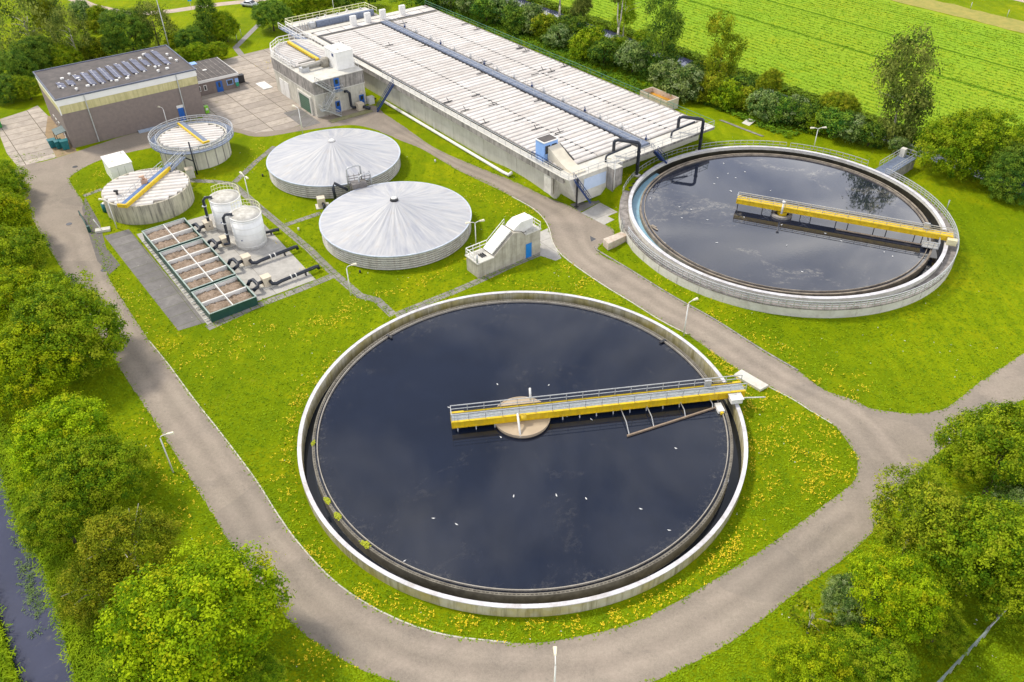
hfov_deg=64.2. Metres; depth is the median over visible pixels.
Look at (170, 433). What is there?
street lamp
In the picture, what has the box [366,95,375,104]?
meter cabinet
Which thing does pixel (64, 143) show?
waste bin
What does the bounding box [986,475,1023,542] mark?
tree
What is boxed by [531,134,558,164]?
control cabin
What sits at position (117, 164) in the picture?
white kiosk
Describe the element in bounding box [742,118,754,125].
manhole cover
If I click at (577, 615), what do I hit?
wildflowers
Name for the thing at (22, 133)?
yard
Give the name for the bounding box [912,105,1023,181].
tree
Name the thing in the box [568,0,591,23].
tree
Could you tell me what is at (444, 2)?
shrub
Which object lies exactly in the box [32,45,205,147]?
brick building
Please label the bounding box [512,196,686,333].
kerb
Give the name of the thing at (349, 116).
concrete pad
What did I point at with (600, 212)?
concrete pad
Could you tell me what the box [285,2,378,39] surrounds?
platform
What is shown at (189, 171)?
valve cabinet
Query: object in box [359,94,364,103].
door
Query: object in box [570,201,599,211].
concrete pad
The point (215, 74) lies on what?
brick annex
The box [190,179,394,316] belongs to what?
footpath
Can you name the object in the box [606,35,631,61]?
shrub
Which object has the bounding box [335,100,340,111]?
door
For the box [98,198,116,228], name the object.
street lamp
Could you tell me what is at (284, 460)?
dandelions
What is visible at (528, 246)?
door
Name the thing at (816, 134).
street lamp
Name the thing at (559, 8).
birch tree
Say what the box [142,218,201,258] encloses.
filter bed
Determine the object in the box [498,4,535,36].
shrub
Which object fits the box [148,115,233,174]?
round tank
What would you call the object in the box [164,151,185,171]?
link walkway
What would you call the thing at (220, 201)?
white tank
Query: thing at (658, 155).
steel stair
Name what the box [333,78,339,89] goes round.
door
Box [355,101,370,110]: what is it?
blower unit
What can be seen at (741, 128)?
footpath
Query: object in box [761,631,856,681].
tree
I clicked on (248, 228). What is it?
white tank
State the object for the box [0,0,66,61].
tree
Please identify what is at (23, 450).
tree
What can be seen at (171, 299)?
paving
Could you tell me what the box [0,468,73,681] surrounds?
ditch water
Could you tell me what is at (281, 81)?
door
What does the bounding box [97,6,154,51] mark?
tree
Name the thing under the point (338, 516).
moss tuft
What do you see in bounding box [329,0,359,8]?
tree
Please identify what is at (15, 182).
tree
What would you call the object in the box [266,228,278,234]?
outlet stub
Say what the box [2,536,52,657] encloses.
reeds
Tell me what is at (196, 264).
filter bed
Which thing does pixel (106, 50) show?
tree
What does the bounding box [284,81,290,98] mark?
door
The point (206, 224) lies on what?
blower unit
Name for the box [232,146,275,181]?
footpath
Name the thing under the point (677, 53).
canal bank
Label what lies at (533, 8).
shrub
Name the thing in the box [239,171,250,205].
street lamp
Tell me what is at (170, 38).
tree
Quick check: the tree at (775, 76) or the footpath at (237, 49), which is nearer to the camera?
the tree at (775, 76)
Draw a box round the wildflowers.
[75,29,872,681]
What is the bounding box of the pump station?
[465,212,540,277]
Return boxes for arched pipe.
[605,138,640,176]
[670,115,704,150]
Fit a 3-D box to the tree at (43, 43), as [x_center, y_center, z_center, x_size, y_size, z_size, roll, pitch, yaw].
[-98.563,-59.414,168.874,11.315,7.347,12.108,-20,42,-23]
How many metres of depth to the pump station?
108.94 m
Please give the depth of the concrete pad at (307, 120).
150.57 m
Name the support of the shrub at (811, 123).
on the ground at (494, 214)
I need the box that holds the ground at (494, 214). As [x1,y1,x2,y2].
[0,0,1023,681]
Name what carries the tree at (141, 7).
on the ground at (494, 214)
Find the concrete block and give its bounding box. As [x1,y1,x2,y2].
[603,232,626,249]
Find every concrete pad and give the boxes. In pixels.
[138,204,314,324]
[284,109,319,126]
[329,109,372,122]
[540,228,560,260]
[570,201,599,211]
[582,203,616,224]
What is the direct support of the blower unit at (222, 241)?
on the concrete pad at (278, 267)
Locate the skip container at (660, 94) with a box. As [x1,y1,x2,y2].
[640,87,678,108]
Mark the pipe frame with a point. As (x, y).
(358, 183)
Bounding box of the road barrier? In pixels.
[78,211,90,232]
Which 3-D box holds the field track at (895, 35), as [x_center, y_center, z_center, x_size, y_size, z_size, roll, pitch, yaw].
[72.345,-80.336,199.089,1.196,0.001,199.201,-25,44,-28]
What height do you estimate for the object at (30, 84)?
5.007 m
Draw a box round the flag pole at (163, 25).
[156,0,169,46]
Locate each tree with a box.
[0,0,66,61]
[0,49,41,82]
[0,73,23,104]
[0,157,35,210]
[0,187,39,237]
[0,224,50,304]
[0,263,51,332]
[0,266,132,384]
[0,312,89,419]
[2,390,123,497]
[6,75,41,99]
[9,33,60,73]
[12,473,108,555]
[28,0,66,48]
[30,426,154,518]
[43,4,93,49]
[44,41,83,66]
[49,539,140,636]
[74,500,185,598]
[89,629,204,681]
[90,533,296,681]
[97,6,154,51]
[99,34,131,54]
[129,0,182,45]
[163,32,188,49]
[173,25,207,50]
[174,47,194,60]
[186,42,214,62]
[190,0,228,43]
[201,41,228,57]
[207,10,240,41]
[225,650,288,681]
[249,0,295,30]
[280,0,314,19]
[303,0,331,15]
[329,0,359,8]
[358,0,380,6]
[558,0,560,16]
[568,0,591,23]
[572,0,593,15]
[609,0,626,36]
[610,0,639,36]
[637,0,688,82]
[700,5,752,76]
[755,67,786,91]
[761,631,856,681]
[788,592,839,640]
[815,90,863,122]
[818,572,882,634]
[828,618,921,681]
[839,539,954,645]
[864,455,971,559]
[869,22,945,147]
[907,486,1023,612]
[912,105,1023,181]
[912,594,970,660]
[927,398,1023,497]
[970,552,1023,637]
[979,139,1023,206]
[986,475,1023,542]
[1002,123,1023,169]
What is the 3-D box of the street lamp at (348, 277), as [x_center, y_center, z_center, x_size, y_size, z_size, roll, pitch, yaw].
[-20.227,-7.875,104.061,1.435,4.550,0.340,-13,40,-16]
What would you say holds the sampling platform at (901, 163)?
attached to the settling tank at (647, 247)
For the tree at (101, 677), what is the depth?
58.73 m
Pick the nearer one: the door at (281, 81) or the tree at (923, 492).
the tree at (923, 492)
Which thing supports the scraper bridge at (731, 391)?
on the settling tank at (503, 604)
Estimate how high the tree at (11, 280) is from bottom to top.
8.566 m
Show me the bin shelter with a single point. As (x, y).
(56, 131)
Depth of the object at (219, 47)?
172.80 m
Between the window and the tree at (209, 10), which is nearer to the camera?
the window
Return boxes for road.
[17,105,1023,681]
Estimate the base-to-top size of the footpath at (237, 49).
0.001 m
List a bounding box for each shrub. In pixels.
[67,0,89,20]
[75,36,101,60]
[84,20,100,32]
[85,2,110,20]
[92,37,111,57]
[413,0,439,6]
[437,0,458,8]
[455,0,480,15]
[469,0,501,23]
[485,0,520,20]
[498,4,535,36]
[514,1,545,34]
[529,11,557,38]
[540,23,575,47]
[549,14,590,39]
[567,23,608,60]
[586,35,618,66]
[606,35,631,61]
[613,39,650,72]
[633,28,661,56]
[646,57,685,92]
[661,61,706,103]
[686,58,717,85]
[694,70,730,103]
[707,77,746,109]
[729,71,755,87]
[735,85,758,111]
[745,88,788,121]
[765,90,799,124]
[779,93,811,124]
[791,100,823,128]
[804,106,833,134]
[814,105,857,138]
[837,110,869,143]
[857,120,887,149]
[886,136,912,153]
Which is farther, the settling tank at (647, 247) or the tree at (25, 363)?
the settling tank at (647, 247)
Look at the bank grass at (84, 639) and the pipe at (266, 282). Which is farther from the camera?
the pipe at (266, 282)
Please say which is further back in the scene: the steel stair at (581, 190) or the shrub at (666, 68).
the shrub at (666, 68)
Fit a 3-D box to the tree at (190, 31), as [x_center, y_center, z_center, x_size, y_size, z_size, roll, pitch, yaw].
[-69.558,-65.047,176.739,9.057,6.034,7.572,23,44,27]
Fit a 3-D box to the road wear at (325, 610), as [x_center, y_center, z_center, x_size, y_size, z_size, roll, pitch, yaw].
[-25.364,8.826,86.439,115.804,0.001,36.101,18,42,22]
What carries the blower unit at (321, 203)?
on the ground at (494, 214)
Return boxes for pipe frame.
[332,164,371,199]
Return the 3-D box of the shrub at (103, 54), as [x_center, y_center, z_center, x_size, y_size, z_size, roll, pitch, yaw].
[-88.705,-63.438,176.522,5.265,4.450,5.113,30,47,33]
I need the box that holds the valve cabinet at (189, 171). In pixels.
[184,166,195,178]
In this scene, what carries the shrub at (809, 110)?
on the ground at (494, 214)
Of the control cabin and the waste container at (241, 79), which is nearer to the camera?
the control cabin
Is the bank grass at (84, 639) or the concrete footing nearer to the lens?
the bank grass at (84, 639)
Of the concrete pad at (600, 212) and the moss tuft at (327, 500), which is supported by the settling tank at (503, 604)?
the moss tuft at (327, 500)
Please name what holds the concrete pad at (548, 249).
on the ground at (494, 214)
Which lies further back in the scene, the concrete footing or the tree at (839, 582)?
the concrete footing
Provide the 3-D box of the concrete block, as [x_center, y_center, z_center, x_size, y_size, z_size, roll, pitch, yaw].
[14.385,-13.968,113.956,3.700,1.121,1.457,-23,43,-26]
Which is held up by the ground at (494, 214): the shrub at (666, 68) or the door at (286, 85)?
the shrub at (666, 68)
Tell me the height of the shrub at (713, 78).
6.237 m
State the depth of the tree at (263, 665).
60.28 m
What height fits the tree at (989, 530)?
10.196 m
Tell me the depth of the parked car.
205.49 m
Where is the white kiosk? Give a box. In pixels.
[100,151,133,179]
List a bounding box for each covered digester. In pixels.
[266,128,400,198]
[319,181,471,269]
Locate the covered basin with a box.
[301,0,714,202]
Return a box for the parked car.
[240,0,258,7]
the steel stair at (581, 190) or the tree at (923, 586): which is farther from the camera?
the steel stair at (581, 190)
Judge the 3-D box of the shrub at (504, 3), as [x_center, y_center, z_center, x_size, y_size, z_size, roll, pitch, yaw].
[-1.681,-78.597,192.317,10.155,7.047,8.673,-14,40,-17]
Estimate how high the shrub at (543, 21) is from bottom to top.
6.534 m
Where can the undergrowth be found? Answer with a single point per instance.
(632, 75)
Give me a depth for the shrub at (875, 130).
136.75 m
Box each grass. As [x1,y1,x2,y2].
[0,413,105,681]
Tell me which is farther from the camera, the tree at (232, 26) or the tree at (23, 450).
the tree at (232, 26)
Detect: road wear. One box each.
[39,230,866,681]
[380,116,920,468]
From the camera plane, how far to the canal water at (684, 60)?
174.87 m
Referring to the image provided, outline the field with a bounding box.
[552,0,1023,152]
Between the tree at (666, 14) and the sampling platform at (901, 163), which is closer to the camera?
the sampling platform at (901, 163)
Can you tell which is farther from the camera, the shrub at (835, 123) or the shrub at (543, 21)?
the shrub at (543, 21)
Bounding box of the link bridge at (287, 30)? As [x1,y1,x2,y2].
[278,21,311,39]
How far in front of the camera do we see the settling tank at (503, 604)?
74.64 m
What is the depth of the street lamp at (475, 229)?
111.49 m
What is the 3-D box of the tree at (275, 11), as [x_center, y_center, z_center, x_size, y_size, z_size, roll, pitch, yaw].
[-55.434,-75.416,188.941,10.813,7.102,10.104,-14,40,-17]
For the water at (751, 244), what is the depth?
114.55 m
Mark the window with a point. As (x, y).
(230, 81)
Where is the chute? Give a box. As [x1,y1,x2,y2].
[548,143,585,175]
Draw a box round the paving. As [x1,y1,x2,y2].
[105,229,204,330]
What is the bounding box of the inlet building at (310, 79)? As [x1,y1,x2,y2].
[270,33,366,117]
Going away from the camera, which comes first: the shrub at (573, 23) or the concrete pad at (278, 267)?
the concrete pad at (278, 267)
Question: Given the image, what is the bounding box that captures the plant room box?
[323,43,353,70]
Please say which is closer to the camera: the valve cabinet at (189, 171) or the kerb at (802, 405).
the kerb at (802, 405)
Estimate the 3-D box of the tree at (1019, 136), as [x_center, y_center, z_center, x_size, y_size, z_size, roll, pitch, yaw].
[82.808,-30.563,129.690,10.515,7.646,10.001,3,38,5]
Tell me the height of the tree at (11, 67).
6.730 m
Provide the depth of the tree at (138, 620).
58.86 m
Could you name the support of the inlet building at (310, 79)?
on the ground at (494, 214)
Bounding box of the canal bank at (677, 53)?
[526,0,916,140]
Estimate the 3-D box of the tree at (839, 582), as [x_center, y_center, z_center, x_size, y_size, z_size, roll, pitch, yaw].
[27.031,21.175,65.009,4.985,6.214,5.260,-5,38,-5]
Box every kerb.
[149,341,507,642]
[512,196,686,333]
[594,246,797,370]
[770,387,831,423]
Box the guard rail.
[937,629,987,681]
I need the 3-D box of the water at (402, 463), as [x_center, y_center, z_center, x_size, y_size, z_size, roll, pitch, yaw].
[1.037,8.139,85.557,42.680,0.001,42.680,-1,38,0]
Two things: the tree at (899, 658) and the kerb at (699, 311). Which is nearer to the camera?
the tree at (899, 658)
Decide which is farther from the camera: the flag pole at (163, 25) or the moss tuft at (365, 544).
the flag pole at (163, 25)
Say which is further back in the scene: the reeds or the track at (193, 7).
the track at (193, 7)
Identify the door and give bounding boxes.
[176,104,185,120]
[216,81,223,91]
[279,78,285,95]
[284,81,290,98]
[299,92,310,112]
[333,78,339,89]
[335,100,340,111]
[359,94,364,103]
[526,242,531,257]
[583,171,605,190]
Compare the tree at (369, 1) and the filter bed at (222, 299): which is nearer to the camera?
the filter bed at (222, 299)
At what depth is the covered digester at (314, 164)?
129.31 m
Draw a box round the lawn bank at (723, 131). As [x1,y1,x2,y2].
[479,98,982,340]
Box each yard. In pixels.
[0,105,55,166]
[202,47,367,132]
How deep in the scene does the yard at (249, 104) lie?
156.84 m
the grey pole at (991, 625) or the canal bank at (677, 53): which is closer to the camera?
the grey pole at (991, 625)
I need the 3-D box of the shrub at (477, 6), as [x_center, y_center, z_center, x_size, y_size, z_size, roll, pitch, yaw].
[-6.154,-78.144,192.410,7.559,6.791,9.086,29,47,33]
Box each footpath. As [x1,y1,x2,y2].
[83,188,101,196]
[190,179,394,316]
[206,274,333,329]
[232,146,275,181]
[233,24,257,54]
[284,212,321,225]
[393,252,539,316]
[720,120,762,135]
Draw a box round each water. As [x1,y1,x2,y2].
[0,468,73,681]
[304,376,740,586]
[315,302,729,592]
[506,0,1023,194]
[639,206,940,280]
[641,156,930,292]
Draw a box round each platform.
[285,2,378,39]
[875,147,917,178]
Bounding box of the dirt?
[45,116,76,156]
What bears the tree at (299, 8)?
on the ground at (494, 214)
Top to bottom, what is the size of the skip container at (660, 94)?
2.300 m
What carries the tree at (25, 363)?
on the ground at (494, 214)
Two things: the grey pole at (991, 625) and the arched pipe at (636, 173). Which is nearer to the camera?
the grey pole at (991, 625)
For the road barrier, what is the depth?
118.56 m
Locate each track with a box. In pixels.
[69,0,265,14]
[689,0,1023,101]
[767,0,1023,71]
[850,0,1020,44]
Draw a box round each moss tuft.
[323,497,330,504]
[334,512,341,520]
[360,540,370,548]
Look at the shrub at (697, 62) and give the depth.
158.56 m
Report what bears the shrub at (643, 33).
on the ground at (494, 214)
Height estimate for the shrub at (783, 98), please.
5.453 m
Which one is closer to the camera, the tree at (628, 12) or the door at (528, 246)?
the door at (528, 246)
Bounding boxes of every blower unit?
[191,218,216,233]
[207,234,234,249]
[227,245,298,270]
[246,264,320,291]
[315,195,328,208]
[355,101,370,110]
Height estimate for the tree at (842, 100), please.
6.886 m
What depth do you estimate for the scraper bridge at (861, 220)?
112.79 m
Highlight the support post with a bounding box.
[574,179,578,207]
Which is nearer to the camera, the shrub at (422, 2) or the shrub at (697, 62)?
the shrub at (697, 62)
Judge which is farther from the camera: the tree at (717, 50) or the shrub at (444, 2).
the shrub at (444, 2)
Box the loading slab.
[256,81,272,89]
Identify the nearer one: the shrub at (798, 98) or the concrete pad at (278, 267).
the concrete pad at (278, 267)
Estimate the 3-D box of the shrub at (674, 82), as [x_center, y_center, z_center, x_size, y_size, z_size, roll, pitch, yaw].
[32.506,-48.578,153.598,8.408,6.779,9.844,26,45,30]
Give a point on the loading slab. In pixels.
(263, 85)
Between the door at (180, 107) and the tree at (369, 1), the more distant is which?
the tree at (369, 1)
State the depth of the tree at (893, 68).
135.31 m
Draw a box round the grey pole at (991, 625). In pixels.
[985,611,1005,631]
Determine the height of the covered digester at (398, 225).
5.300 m
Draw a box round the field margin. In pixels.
[893,0,1023,32]
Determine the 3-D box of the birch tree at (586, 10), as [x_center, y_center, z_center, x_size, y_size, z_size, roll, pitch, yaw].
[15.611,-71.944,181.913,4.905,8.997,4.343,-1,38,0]
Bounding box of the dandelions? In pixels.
[132,152,992,666]
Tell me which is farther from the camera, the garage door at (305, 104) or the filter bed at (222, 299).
the garage door at (305, 104)
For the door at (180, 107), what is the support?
in the brick building at (92, 101)
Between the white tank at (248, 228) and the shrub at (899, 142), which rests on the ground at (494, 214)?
the shrub at (899, 142)
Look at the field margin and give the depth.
196.79 m
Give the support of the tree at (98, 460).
on the ground at (494, 214)
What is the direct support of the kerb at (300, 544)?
on the ground at (494, 214)
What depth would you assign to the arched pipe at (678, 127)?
130.50 m
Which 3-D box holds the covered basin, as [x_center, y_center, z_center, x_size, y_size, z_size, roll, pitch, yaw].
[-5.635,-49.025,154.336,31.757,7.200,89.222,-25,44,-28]
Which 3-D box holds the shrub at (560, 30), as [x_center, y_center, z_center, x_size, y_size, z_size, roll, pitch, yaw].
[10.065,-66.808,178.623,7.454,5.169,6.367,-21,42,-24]
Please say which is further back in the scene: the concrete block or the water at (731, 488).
the concrete block
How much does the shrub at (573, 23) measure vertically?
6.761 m
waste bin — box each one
[46,137,55,147]
[52,138,61,148]
[59,138,69,149]
[204,105,209,113]
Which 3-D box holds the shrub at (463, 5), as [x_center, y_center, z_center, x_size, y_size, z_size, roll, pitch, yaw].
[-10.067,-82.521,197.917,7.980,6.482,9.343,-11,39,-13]
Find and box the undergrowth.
[389,0,810,137]
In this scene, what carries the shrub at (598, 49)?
on the ground at (494, 214)
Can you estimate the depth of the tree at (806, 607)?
64.74 m
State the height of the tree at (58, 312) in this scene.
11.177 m
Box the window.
[226,79,233,85]
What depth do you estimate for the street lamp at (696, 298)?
95.83 m
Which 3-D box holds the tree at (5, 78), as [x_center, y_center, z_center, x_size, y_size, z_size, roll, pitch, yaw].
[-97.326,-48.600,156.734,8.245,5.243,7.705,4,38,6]
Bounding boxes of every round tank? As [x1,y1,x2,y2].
[101,161,193,224]
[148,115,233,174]
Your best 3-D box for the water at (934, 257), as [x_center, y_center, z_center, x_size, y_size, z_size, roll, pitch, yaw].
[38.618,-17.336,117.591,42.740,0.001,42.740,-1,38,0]
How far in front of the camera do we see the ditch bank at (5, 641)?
66.94 m
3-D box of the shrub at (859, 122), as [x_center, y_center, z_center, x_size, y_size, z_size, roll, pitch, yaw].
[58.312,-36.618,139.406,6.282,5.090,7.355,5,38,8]
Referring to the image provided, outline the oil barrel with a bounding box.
[100,202,106,212]
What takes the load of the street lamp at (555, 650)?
on the ground at (494, 214)
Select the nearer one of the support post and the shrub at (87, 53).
the support post
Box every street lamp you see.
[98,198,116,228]
[160,431,173,472]
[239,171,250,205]
[346,263,356,294]
[465,219,484,248]
[553,646,556,681]
[607,157,624,189]
[683,297,698,335]
[810,127,826,148]
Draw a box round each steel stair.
[376,78,393,111]
[573,173,590,203]
[651,144,667,163]
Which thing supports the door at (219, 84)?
in the brick annex
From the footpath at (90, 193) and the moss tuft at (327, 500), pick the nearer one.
the moss tuft at (327, 500)
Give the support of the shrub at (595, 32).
on the ground at (494, 214)
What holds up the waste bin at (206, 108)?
on the yard at (249, 104)
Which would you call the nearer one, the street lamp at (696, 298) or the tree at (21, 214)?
the street lamp at (696, 298)
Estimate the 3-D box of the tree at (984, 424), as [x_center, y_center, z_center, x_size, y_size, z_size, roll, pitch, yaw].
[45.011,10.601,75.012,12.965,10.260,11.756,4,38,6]
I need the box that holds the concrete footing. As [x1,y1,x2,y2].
[93,219,110,232]
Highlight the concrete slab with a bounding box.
[734,369,768,391]
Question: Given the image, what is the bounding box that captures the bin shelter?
[51,125,65,138]
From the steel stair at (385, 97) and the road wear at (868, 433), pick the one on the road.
the road wear at (868, 433)
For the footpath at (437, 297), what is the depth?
106.22 m
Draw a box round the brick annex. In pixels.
[190,57,239,95]
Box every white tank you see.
[202,183,241,232]
[222,199,266,250]
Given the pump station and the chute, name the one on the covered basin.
the chute
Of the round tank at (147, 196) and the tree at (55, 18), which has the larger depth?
the tree at (55, 18)
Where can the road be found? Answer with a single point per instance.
(53, 199)
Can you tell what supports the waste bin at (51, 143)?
on the dirt
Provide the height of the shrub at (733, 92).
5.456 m
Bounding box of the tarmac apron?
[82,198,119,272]
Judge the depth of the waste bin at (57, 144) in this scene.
140.18 m
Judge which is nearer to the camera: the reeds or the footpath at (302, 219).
the reeds
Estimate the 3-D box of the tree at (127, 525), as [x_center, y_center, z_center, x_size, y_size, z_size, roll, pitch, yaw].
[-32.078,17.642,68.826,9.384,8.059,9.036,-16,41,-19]
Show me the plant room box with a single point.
(339, 56)
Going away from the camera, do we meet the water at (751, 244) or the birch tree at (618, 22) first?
the water at (751, 244)
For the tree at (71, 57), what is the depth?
168.31 m
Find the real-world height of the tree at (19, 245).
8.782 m
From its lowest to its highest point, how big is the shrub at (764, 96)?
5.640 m
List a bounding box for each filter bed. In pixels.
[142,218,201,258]
[159,238,235,298]
[191,275,257,321]
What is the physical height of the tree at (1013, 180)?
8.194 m
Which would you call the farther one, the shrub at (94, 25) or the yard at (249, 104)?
the shrub at (94, 25)
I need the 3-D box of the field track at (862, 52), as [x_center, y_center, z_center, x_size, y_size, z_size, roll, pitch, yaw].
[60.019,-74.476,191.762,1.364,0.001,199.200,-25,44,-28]
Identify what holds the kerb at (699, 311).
on the ground at (494, 214)
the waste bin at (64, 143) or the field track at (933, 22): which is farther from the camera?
the field track at (933, 22)
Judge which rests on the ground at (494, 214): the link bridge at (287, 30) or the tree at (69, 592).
the tree at (69, 592)
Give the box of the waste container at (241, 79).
[237,73,244,82]
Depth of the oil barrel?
122.48 m
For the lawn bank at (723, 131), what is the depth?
107.20 m
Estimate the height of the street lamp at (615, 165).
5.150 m
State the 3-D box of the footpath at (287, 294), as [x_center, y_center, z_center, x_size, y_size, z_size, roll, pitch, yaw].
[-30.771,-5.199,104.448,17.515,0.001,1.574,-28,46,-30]
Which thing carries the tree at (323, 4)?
on the ground at (494, 214)
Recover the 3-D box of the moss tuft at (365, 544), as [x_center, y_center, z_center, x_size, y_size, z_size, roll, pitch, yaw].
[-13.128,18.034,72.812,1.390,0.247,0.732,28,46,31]
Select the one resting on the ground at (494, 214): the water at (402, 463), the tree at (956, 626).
the tree at (956, 626)
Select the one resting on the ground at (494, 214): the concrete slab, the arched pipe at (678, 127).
the concrete slab
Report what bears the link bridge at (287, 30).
on the platform at (325, 20)
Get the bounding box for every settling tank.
[297,291,747,616]
[618,140,958,317]
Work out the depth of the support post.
121.30 m
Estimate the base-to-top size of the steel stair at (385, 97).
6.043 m
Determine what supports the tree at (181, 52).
on the ground at (494, 214)
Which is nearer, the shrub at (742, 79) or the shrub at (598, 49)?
the shrub at (742, 79)
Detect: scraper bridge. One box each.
[450,375,765,436]
[736,192,957,249]
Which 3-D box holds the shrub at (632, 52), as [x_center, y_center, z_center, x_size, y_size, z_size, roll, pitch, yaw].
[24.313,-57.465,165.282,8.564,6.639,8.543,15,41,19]
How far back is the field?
179.38 m
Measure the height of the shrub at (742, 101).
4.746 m
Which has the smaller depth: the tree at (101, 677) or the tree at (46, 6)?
the tree at (101, 677)
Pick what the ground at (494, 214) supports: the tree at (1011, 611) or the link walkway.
the tree at (1011, 611)
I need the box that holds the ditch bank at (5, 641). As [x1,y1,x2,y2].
[0,466,19,681]
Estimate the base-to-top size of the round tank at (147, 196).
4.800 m
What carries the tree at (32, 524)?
on the ground at (494, 214)

